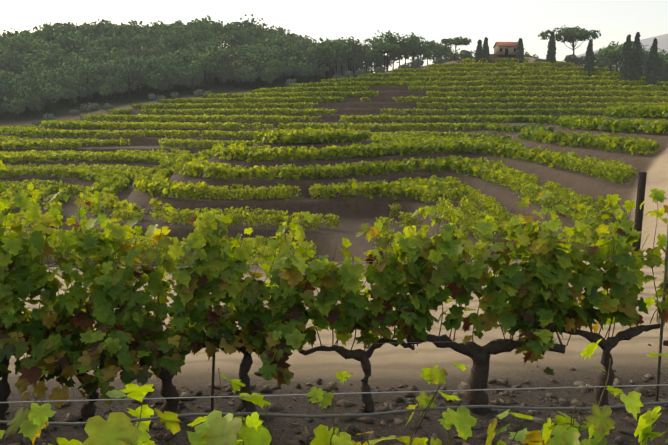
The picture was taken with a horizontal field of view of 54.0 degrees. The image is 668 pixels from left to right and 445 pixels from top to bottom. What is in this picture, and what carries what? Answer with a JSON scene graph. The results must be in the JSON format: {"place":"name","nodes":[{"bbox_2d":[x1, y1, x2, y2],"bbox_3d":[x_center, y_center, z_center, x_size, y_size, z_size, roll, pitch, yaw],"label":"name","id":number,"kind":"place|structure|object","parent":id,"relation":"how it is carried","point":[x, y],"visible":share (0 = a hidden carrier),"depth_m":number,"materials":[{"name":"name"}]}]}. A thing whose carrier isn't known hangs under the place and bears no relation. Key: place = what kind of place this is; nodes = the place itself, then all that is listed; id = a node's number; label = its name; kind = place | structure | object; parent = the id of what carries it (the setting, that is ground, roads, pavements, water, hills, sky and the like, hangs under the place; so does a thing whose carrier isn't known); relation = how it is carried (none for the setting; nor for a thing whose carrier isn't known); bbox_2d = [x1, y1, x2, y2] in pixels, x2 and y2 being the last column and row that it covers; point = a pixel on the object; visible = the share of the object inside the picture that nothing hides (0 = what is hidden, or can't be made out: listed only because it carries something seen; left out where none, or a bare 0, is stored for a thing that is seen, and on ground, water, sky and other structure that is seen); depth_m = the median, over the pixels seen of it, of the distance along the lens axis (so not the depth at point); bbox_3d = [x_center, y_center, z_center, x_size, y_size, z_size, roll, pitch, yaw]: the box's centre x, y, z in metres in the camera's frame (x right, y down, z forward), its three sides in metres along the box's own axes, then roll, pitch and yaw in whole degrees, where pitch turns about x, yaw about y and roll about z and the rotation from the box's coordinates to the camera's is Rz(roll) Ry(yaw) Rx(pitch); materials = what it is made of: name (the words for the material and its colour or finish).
{"place":"outdoors","nodes":[
{"label":"outdoors","id":0,"kind":"place"},
{"bbox_2d":[0,34,667,444],"bbox_3d":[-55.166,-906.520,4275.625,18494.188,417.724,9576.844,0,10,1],"label":"ground","id":1,"kind":"structure","parent":0,"point":[394,366],"depth_m":11.29,"materials":[{"name":"soil"}]},
{"bbox_2d":[0,58,667,264],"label":"vine rows","id":2,"kind":"object","parent":1,"relation":"on","point":[111,182],"visible":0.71,"depth_m":97.58,"materials":[{"name":"green plant"}]},
{"bbox_2d":[0,338,667,444],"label":"stones","id":3,"kind":"object","parent":1,"relation":"on","point":[305,434],"visible":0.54,"depth_m":5.74,"materials":[{"name":"stone"}]},
{"bbox_2d":[0,202,667,412],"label":"stake wires","id":4,"kind":"object","parent":1,"relation":"on","point":[212,396],"visible":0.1,"depth_m":5.50,"materials":[{"name":"grey metal"}]},
{"bbox_2d":[0,401,667,425],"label":"drip hose","id":5,"kind":"object","parent":4,"relation":"attached to","point":[359,415],"visible":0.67,"depth_m":2.40,"materials":[{"name":"black plastic"}]},
{"bbox_2d":[0,323,667,425],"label":"grapevine trunks","id":6,"kind":"object","parent":1,"relation":"on","point":[478,355],"visible":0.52,"depth_m":5.66,"materials":[{"name":"brown wood"}]},
{"bbox_2d":[3,188,667,444],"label":"vine shoots","id":7,"kind":"object","parent":1,"relation":"on","point":[439,386],"visible":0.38,"depth_m":5.38,"materials":[{"name":"green plant"}]},
{"bbox_2d":[0,160,667,444],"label":"vine leaves","id":8,"kind":"object","parent":7,"relation":"attached to","point":[137,334],"visible":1,"depth_m":5.33,"materials":[{"name":"green plant"}]},
{"bbox_2d":[494,43,516,55],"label":"house walls","id":9,"kind":"structure","parent":1,"relation":"on","point":[498,52],"depth_m":226.22,"materials":[{"name":"beige paint"}]},
{"bbox_2d":[493,42,517,47],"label":"house roof","id":10,"kind":"structure","parent":9,"relation":"on","point":[508,44],"depth_m":226.59,"materials":[{"name":"red tile"}]},
{"bbox_2d":[630,172,646,290],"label":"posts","id":11,"kind":"object","parent":1,"relation":"on","point":[640,199],"visible":0.39,"depth_m":9.27,"materials":[{"name":"brown wood"}]},
{"bbox_2d":[0,0,667,72],"label":"sky","id":12,"kind":"structure","parent":0,"point":[437,20],"materials":[{"name":"white"}]},
{"bbox_2d":[500,48,515,54],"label":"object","id":13,"kind":"object","parent":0,"point":[506,51],"visible":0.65,"depth_m":225.87,"materials":[{"name":"brown wood"}]}
]}

